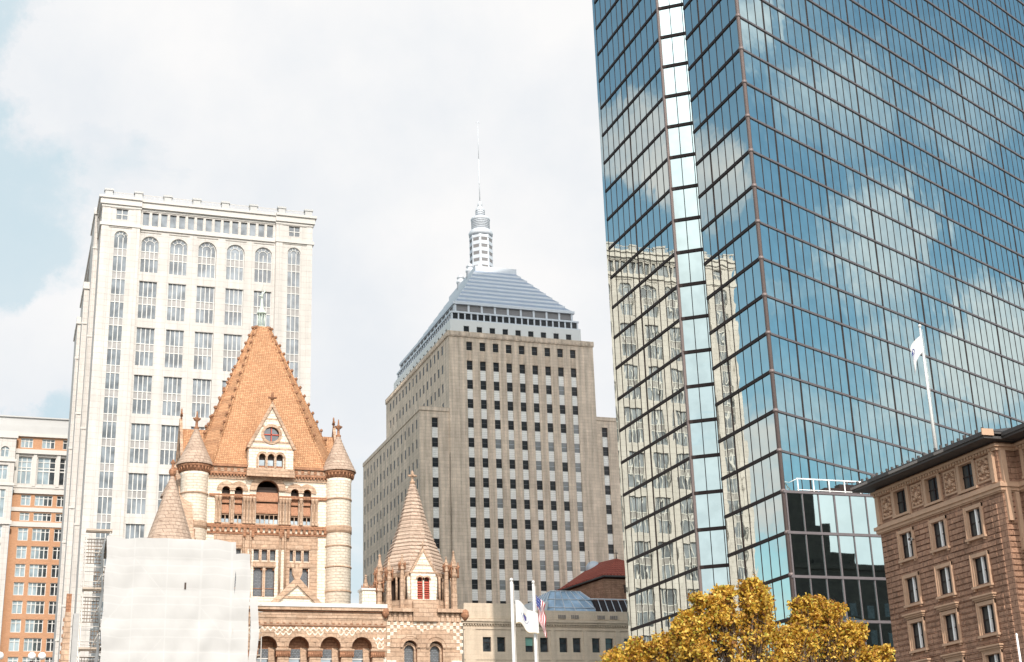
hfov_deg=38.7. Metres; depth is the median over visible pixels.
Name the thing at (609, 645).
window
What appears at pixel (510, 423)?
window
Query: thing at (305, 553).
small window
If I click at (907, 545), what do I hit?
window
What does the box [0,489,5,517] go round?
window
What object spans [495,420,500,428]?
window
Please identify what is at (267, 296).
tall window
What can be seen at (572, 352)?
window
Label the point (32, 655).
street lamp
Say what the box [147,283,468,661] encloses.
stone church
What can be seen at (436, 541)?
window
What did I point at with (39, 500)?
window
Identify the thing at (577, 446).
blind window
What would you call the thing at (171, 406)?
tall window
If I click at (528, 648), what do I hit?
window
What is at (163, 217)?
attic window
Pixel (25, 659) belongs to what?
window
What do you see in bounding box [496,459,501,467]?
window
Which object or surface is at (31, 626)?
window
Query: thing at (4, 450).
window
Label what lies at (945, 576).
window
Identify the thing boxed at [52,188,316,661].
white office tower
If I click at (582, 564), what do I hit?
blind window
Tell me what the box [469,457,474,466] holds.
window
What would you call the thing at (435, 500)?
window
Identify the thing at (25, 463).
tall window
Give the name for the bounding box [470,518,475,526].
window
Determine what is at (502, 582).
blind window
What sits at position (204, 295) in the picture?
tall window
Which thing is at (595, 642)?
window
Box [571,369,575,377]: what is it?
window
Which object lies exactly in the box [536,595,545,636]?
flag
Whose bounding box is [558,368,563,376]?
window
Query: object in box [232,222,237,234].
attic window
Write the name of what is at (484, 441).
window
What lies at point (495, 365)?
window
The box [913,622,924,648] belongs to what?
window
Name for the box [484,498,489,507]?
window
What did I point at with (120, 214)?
square window
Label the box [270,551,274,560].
small window
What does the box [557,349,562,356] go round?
window
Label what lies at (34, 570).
window
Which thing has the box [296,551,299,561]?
small window
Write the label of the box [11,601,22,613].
window
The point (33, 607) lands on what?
window
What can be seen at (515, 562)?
window
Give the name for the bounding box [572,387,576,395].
window
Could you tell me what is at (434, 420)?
window
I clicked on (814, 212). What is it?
glass skyscraper
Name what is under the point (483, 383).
window
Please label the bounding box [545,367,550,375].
window
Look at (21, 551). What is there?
window
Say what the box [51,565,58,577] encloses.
window
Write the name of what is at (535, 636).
flagpole
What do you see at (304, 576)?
paired window
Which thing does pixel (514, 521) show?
window
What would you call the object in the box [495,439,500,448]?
blind window
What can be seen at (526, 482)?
window
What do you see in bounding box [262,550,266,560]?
small window
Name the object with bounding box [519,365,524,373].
window
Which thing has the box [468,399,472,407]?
window
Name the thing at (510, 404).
window
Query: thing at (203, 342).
tall window
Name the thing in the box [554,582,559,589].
blind window
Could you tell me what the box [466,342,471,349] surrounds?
window
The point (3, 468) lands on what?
window
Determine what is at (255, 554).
small window
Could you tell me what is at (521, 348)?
window
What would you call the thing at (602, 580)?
red roofed building
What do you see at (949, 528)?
sandstone hotel
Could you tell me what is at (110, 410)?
strip window
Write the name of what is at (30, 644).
window
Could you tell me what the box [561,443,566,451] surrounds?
blind window
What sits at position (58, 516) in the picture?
window
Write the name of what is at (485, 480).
window
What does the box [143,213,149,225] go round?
attic window
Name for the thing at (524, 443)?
window
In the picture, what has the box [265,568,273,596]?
paired window
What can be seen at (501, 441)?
stepped stone tower
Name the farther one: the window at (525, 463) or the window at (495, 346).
the window at (495, 346)
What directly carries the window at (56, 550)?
in the brick office block
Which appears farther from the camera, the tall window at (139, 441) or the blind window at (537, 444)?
the blind window at (537, 444)
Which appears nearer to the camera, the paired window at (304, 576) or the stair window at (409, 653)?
the stair window at (409, 653)
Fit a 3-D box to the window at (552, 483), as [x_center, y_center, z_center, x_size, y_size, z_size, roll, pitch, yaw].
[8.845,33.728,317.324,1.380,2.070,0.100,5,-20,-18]
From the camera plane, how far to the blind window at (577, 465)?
320.84 m
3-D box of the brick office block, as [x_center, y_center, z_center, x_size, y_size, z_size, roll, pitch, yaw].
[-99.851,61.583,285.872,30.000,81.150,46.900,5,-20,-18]
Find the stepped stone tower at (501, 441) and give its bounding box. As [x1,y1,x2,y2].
[363,122,623,605]
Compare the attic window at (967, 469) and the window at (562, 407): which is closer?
the attic window at (967, 469)
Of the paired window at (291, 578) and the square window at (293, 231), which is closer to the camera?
the paired window at (291, 578)
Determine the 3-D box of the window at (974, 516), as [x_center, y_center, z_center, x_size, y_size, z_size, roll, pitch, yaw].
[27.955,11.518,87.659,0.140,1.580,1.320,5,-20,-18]
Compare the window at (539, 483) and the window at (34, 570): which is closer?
the window at (34, 570)
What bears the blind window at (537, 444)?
in the stepped stone tower at (501, 441)
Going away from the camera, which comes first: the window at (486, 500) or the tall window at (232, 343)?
the tall window at (232, 343)
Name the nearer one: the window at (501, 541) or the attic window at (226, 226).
the attic window at (226, 226)
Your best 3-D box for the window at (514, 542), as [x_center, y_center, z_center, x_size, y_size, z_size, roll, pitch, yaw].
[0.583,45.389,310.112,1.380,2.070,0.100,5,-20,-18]
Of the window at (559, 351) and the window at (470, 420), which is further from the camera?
the window at (559, 351)
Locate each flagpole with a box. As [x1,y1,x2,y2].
[510,578,515,661]
[532,580,537,661]
[918,324,937,449]
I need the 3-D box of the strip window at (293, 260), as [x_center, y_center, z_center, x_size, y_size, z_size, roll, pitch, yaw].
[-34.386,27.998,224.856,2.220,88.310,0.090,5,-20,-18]
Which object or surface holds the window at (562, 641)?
in the cream stone building at (580, 626)
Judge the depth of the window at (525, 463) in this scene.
316.87 m
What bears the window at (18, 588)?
in the brick office block
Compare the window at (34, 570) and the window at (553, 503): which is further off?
the window at (553, 503)
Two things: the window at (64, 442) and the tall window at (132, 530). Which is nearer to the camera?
the tall window at (132, 530)
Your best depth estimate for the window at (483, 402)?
318.27 m
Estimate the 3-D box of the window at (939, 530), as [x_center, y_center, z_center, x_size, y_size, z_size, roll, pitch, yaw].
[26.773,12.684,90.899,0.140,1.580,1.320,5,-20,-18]
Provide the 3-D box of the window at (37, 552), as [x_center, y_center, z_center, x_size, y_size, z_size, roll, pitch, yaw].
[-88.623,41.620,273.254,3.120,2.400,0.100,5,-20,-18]
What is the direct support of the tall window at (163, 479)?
in the white office tower at (167, 319)
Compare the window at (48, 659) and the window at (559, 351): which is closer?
the window at (48, 659)
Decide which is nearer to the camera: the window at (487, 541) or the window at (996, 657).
the window at (996, 657)
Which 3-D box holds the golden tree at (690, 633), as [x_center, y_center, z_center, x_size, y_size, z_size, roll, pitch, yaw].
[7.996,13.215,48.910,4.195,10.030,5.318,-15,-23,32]
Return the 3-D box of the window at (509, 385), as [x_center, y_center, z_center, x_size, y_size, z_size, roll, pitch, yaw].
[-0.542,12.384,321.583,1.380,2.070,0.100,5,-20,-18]
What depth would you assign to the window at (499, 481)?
313.49 m
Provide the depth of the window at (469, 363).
320.14 m
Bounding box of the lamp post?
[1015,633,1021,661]
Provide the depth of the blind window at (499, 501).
312.08 m
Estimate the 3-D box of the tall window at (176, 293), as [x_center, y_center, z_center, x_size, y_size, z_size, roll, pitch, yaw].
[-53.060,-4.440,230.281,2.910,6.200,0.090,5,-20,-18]
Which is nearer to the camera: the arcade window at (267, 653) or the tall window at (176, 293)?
the arcade window at (267, 653)
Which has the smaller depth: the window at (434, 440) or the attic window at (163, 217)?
the attic window at (163, 217)
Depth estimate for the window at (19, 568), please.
271.17 m
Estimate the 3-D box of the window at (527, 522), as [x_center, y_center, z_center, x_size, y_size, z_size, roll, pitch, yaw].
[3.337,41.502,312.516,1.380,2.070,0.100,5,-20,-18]
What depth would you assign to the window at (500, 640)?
216.78 m
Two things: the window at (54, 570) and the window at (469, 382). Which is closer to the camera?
the window at (54, 570)
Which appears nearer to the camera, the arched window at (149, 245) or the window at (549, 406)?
the arched window at (149, 245)
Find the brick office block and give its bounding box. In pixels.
[0,415,68,661]
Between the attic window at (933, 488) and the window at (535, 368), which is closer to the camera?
the attic window at (933, 488)
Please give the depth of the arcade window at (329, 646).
112.71 m
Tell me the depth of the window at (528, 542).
311.12 m
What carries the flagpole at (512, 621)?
on the plaza
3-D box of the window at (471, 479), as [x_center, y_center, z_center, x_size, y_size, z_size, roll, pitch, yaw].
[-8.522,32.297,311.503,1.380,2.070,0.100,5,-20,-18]
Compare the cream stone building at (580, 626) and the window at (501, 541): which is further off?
the window at (501, 541)
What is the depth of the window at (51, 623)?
269.78 m
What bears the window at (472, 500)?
in the stepped stone tower at (501, 441)
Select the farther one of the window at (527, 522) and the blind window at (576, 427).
the blind window at (576, 427)
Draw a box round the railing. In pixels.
[819,482,862,493]
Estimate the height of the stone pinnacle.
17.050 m
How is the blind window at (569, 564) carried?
in the stepped stone tower at (501, 441)
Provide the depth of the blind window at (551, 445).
320.30 m
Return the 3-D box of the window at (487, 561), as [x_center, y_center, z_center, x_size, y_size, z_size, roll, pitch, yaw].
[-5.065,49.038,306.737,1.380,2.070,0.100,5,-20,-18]
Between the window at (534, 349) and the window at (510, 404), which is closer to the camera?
the window at (510, 404)
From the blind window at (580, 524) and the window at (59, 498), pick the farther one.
the blind window at (580, 524)
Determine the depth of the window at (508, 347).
324.55 m
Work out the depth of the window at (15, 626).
267.81 m
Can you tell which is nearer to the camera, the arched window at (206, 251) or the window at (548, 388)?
the arched window at (206, 251)
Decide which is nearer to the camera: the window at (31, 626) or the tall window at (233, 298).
the tall window at (233, 298)
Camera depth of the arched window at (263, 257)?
237.10 m
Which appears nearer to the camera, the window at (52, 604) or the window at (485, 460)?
the window at (52, 604)
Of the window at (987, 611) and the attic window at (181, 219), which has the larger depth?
the attic window at (181, 219)
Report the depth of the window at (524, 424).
319.75 m
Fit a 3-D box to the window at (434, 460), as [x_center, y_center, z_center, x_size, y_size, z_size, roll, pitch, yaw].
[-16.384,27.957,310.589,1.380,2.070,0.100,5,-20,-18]
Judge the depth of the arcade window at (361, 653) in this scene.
113.51 m
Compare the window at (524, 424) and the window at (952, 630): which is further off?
the window at (524, 424)
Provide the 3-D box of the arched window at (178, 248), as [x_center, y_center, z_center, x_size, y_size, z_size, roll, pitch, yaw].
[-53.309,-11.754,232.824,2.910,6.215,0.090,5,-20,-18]
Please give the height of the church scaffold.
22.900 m
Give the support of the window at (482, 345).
in the stepped stone tower at (501, 441)
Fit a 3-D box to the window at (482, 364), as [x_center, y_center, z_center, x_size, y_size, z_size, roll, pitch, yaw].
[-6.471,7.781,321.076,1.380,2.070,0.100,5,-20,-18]
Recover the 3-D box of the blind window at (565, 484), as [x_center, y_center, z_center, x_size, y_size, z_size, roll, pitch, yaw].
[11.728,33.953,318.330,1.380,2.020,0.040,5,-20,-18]
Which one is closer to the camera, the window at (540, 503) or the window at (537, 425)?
the window at (540, 503)
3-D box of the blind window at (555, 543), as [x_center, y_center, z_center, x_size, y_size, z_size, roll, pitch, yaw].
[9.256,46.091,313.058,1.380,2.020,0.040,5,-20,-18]
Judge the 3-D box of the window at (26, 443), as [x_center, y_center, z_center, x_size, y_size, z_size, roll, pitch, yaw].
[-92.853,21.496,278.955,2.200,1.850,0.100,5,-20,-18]
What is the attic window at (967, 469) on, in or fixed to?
in the sandstone hotel
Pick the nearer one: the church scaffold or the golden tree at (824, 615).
the golden tree at (824, 615)
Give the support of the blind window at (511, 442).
in the stepped stone tower at (501, 441)
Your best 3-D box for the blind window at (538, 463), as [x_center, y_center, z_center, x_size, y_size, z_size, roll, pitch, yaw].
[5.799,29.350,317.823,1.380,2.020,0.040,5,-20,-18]
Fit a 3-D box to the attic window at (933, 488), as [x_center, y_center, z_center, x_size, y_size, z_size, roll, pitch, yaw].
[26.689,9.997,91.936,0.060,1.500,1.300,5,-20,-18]
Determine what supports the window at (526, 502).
in the stepped stone tower at (501, 441)
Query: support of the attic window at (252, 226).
in the white office tower at (167, 319)
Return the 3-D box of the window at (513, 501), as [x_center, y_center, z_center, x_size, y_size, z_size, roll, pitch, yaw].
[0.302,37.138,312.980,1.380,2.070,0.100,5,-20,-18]
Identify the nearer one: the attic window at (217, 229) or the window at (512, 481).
the attic window at (217, 229)
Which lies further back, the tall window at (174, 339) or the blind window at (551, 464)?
the blind window at (551, 464)
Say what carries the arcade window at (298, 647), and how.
in the stone church
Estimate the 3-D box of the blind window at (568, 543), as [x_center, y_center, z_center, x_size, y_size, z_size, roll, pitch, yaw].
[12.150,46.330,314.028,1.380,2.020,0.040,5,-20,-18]
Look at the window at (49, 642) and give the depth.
268.67 m
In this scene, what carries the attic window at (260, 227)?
in the white office tower at (167, 319)
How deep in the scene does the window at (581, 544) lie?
315.02 m
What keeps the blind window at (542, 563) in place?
in the stepped stone tower at (501, 441)
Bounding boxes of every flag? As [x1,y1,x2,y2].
[515,600,538,633]
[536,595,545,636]
[910,335,922,372]
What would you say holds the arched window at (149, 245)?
in the white office tower at (167, 319)
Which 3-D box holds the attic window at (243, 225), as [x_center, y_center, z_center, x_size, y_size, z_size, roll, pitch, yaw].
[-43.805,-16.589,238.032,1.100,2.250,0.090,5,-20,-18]
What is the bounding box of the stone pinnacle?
[59,594,78,661]
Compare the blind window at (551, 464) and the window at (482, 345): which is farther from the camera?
the window at (482, 345)
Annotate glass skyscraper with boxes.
[592,0,1023,661]
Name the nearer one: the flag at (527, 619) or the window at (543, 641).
the flag at (527, 619)
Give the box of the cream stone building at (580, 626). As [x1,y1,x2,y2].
[458,590,628,661]
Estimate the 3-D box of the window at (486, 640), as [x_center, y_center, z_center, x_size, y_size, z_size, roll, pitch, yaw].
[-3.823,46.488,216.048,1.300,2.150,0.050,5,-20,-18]
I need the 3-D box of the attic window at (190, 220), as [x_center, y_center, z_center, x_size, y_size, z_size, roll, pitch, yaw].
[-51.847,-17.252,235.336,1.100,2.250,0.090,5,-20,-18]
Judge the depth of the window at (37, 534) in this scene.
274.37 m
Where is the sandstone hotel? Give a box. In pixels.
[850,423,1023,661]
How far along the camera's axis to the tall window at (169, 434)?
222.68 m
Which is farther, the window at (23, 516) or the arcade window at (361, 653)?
the window at (23, 516)
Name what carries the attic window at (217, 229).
in the white office tower at (167, 319)
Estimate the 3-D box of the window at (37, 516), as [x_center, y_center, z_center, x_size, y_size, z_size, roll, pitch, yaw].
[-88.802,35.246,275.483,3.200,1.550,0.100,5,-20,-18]
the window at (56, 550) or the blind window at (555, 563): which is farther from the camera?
the blind window at (555, 563)
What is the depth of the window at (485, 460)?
314.02 m
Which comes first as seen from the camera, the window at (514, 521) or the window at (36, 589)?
the window at (36, 589)
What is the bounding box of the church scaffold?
[76,528,261,661]
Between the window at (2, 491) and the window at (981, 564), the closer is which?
the window at (981, 564)
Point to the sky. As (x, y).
(361, 115)
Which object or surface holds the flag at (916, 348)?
attached to the flagpole at (933, 428)
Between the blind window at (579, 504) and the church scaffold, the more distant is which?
the blind window at (579, 504)
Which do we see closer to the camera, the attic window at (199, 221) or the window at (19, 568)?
the attic window at (199, 221)
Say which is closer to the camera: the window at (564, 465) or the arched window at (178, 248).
the arched window at (178, 248)
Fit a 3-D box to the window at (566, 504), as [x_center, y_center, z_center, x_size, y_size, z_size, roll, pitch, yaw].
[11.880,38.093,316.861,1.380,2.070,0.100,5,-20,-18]
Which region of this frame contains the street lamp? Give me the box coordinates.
[28,652,45,661]
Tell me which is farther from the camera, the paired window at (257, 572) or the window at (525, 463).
the window at (525, 463)
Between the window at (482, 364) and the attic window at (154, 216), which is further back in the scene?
the window at (482, 364)
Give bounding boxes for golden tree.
[595,628,677,661]
[667,574,820,661]
[767,592,895,661]
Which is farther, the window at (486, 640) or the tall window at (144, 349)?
the tall window at (144, 349)
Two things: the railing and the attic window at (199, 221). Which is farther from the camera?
the attic window at (199, 221)
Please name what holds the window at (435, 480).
in the stepped stone tower at (501, 441)
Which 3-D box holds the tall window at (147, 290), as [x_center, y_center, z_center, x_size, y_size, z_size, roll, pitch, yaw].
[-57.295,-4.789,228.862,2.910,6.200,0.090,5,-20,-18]
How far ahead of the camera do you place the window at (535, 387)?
323.60 m
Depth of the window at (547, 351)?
327.49 m
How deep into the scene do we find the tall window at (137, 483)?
218.74 m
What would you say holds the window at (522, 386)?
in the stepped stone tower at (501, 441)
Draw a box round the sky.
[0,0,615,638]
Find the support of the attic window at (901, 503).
in the sandstone hotel
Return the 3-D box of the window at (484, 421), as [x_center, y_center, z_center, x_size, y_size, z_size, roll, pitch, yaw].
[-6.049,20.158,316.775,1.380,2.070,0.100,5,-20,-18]
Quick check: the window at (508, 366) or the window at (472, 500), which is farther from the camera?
the window at (508, 366)
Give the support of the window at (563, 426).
in the stepped stone tower at (501, 441)
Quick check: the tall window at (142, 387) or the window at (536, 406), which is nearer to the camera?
the tall window at (142, 387)
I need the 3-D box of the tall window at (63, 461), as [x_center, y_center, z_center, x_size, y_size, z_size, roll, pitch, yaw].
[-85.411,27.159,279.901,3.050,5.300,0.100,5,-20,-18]
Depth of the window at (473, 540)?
307.27 m
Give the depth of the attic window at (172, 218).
234.51 m
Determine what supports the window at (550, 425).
in the stepped stone tower at (501, 441)
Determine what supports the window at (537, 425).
in the stepped stone tower at (501, 441)
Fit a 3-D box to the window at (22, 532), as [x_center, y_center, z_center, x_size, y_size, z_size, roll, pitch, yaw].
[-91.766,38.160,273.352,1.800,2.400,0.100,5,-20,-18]
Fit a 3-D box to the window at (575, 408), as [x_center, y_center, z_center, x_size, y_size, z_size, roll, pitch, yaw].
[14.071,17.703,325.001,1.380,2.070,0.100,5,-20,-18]
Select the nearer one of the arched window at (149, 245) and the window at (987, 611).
the window at (987, 611)
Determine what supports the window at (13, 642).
in the brick office block
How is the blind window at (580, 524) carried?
in the stepped stone tower at (501, 441)
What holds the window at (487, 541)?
in the stepped stone tower at (501, 441)
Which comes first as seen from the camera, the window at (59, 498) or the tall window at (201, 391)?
the tall window at (201, 391)
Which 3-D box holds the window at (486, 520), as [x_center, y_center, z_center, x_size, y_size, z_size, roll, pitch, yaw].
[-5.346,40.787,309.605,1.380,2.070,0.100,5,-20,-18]
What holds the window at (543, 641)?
in the cream stone building at (580, 626)
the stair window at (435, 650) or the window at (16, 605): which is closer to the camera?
the stair window at (435, 650)
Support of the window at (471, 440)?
in the stepped stone tower at (501, 441)
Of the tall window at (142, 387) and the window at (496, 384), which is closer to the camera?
the tall window at (142, 387)
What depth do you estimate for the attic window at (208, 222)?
236.29 m
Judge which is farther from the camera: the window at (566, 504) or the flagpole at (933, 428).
the window at (566, 504)
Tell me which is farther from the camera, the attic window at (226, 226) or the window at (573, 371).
the window at (573, 371)
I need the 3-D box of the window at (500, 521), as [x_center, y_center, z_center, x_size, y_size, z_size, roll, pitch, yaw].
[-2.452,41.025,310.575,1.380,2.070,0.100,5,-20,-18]
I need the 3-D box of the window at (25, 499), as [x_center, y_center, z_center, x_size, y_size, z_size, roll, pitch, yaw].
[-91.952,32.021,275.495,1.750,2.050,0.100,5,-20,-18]
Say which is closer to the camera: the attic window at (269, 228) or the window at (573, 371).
the attic window at (269, 228)
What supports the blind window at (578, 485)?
in the stepped stone tower at (501, 441)
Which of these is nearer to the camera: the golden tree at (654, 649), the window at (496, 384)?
the golden tree at (654, 649)
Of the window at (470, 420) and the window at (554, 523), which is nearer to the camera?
the window at (554, 523)
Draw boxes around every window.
[0,446,8,456]
[0,465,7,478]
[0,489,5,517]
[8,638,19,650]
[8,657,17,661]
[10,619,20,631]
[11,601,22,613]
[13,582,23,594]
[14,564,25,576]
[16,546,26,558]
[17,457,31,483]
[17,528,27,540]
[19,513,28,520]
[20,495,30,505]
[21,438,32,447]
[22,657,39,661]
[23,638,41,650]
[25,620,42,632]
[26,601,44,613]
[27,583,45,595]
[29,564,46,576]
[30,546,48,558]
[32,528,49,540]
[33,513,50,520]
[34,495,52,505]
[36,457,55,484]
[42,439,54,448]
[45,657,51,661]
[46,638,53,651]
[47,620,54,632]
[48,601,55,613]
[50,583,56,595]
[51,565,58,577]
[52,547,59,559]
[53,529,60,541]
[55,514,61,521]
[56,496,62,506]
[59,459,65,484]
[63,440,66,449]
[88,231,127,661]
[116,209,127,219]
[125,524,144,538]
[126,473,146,513]
[129,424,149,463]
[132,375,151,413]
[135,328,154,365]
[137,281,156,318]
[140,237,158,272]
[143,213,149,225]
[152,214,158,226]
[157,475,169,510]
[160,425,178,464]
[161,215,167,227]
[162,377,181,415]
[164,330,183,367]
[167,284,185,320]
[169,240,187,275]
[170,216,176,227]
[179,217,185,228]
[188,218,193,229]
[191,379,210,417]
[193,332,212,369]
[195,286,214,323]
[197,219,202,230]
[197,242,215,277]
[206,219,211,231]
[214,220,220,232]
[223,221,229,233]
[223,335,241,371]
[224,289,242,325]
[226,245,243,280]
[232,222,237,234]
[241,223,246,234]
[250,224,255,235]
[253,291,270,326]
[253,550,257,559]
[253,568,261,596]
[254,248,271,282]
[256,638,275,661]
[258,225,263,236]
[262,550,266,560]
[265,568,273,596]
[267,226,272,237]
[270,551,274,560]
[286,248,299,383]
[289,227,299,236]
[289,569,293,583]
[289,638,307,661]
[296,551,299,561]
[300,569,307,585]
[304,552,307,561]
[320,638,338,661]
[352,639,369,661]
[403,642,415,661]
[429,643,441,661]
[432,418,437,426]
[432,438,437,446]
[432,457,437,466]
[433,477,438,486]
[433,498,438,506]
[433,518,438,527]
[434,539,439,548]
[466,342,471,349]
[467,361,471,369]
[467,380,472,388]
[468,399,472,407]
[468,418,473,427]
[469,438,473,446]
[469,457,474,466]
[469,477,474,486]
[470,497,475,506]
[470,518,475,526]
[471,538,476,547]
[471,559,476,568]
[480,343,484,350]
[480,362,485,370]
[481,381,485,389]
[481,400,486,408]
[482,419,486,427]
[482,439,487,447]
[483,458,487,467]
[483,478,488,487]
[483,637,490,651]
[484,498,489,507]
[484,518,489,527]
[485,539,490,547]
[485,559,490,568]
[493,344,497,351]
[493,363,498,371]
[494,382,498,390]
[494,401,499,409]
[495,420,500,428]
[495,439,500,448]
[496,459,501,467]
[497,479,501,487]
[497,499,502,507]
[497,637,504,651]
[498,519,503,527]
[498,539,503,548]
[499,559,504,568]
[500,580,505,589]
[506,345,510,352]
[506,364,511,372]
[507,383,512,391]
[508,402,512,410]
[508,421,513,429]
[509,440,513,448]
[509,460,514,468]
[510,479,515,488]
[511,499,516,508]
[511,519,516,528]
[512,539,517,548]
[513,560,518,569]
[519,346,523,353]
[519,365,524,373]
[520,383,525,392]
[521,402,526,411]
[521,422,526,430]
[522,441,527,449]
[523,460,528,469]
[523,480,528,488]
[524,500,529,508]
[525,520,530,528]
[525,638,532,651]
[526,540,531,549]
[526,560,531,569]
[532,347,536,354]
[532,366,537,374]
[533,384,538,393]
[534,403,539,412]
[535,422,539,431]
[535,442,540,450]
[536,461,541,469]
[537,481,541,489]
[538,500,542,509]
[538,520,543,529]
[539,540,544,549]
[540,561,545,569]
[540,638,547,651]
[544,348,549,355]
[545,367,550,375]
[546,385,551,393]
[547,404,551,412]
[548,423,552,431]
[548,442,553,450]
[549,462,554,470]
[550,481,555,490]
[551,501,556,509]
[552,521,556,529]
[552,541,557,549]
[553,561,558,570]
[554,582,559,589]
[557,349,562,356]
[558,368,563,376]
[559,386,563,394]
[559,638,566,651]
[560,405,564,413]
[561,424,565,432]
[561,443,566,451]
[562,462,567,471]
[563,482,568,490]
[564,501,569,510]
[565,521,570,530]
[566,541,571,550]
[567,561,571,570]
[570,350,574,357]
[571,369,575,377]
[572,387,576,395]
[573,406,577,414]
[573,425,578,433]
[573,638,579,651]
[574,444,579,452]
[575,463,580,471]
[576,482,581,491]
[577,502,582,510]
[578,522,583,530]
[579,542,584,550]
[580,562,585,570]
[592,639,599,652]
[605,639,612,651]
[897,490,906,513]
[902,532,913,557]
[907,577,918,602]
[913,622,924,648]
[928,477,938,501]
[934,521,945,547]
[940,567,952,593]
[945,614,958,641]
[962,463,973,488]
[969,509,982,536]
[975,556,988,584]
[982,605,995,633]
[988,654,999,661]
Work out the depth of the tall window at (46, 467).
278.75 m
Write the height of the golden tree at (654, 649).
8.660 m
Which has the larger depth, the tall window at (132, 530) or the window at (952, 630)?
the tall window at (132, 530)
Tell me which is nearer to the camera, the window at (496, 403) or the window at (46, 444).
the window at (46, 444)
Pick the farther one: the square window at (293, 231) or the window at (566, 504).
the window at (566, 504)
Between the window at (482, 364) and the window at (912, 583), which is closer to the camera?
the window at (912, 583)
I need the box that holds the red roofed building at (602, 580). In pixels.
[556,551,626,600]
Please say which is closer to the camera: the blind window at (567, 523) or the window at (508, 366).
the blind window at (567, 523)
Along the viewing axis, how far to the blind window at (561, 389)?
325.58 m
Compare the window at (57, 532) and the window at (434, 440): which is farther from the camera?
the window at (434, 440)
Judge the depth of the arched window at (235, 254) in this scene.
235.65 m
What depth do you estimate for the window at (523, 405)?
321.16 m
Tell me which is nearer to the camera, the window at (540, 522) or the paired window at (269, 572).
the paired window at (269, 572)
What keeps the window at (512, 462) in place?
in the stepped stone tower at (501, 441)
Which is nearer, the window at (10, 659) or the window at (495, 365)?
the window at (10, 659)
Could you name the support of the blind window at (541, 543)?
in the stepped stone tower at (501, 441)
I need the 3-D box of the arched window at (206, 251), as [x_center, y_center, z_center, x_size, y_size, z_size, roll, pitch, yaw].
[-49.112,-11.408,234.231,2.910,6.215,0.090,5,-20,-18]
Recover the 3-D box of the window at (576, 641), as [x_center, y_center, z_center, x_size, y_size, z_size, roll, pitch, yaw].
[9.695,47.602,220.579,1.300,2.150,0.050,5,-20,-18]
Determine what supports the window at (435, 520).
in the stepped stone tower at (501, 441)
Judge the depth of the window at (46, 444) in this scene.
280.19 m
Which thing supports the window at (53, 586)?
in the brick office block
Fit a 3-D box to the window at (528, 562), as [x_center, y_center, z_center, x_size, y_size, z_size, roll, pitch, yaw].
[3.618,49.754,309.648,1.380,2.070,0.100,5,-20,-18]
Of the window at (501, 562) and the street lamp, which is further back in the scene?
the window at (501, 562)
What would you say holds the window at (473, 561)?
in the stepped stone tower at (501, 441)

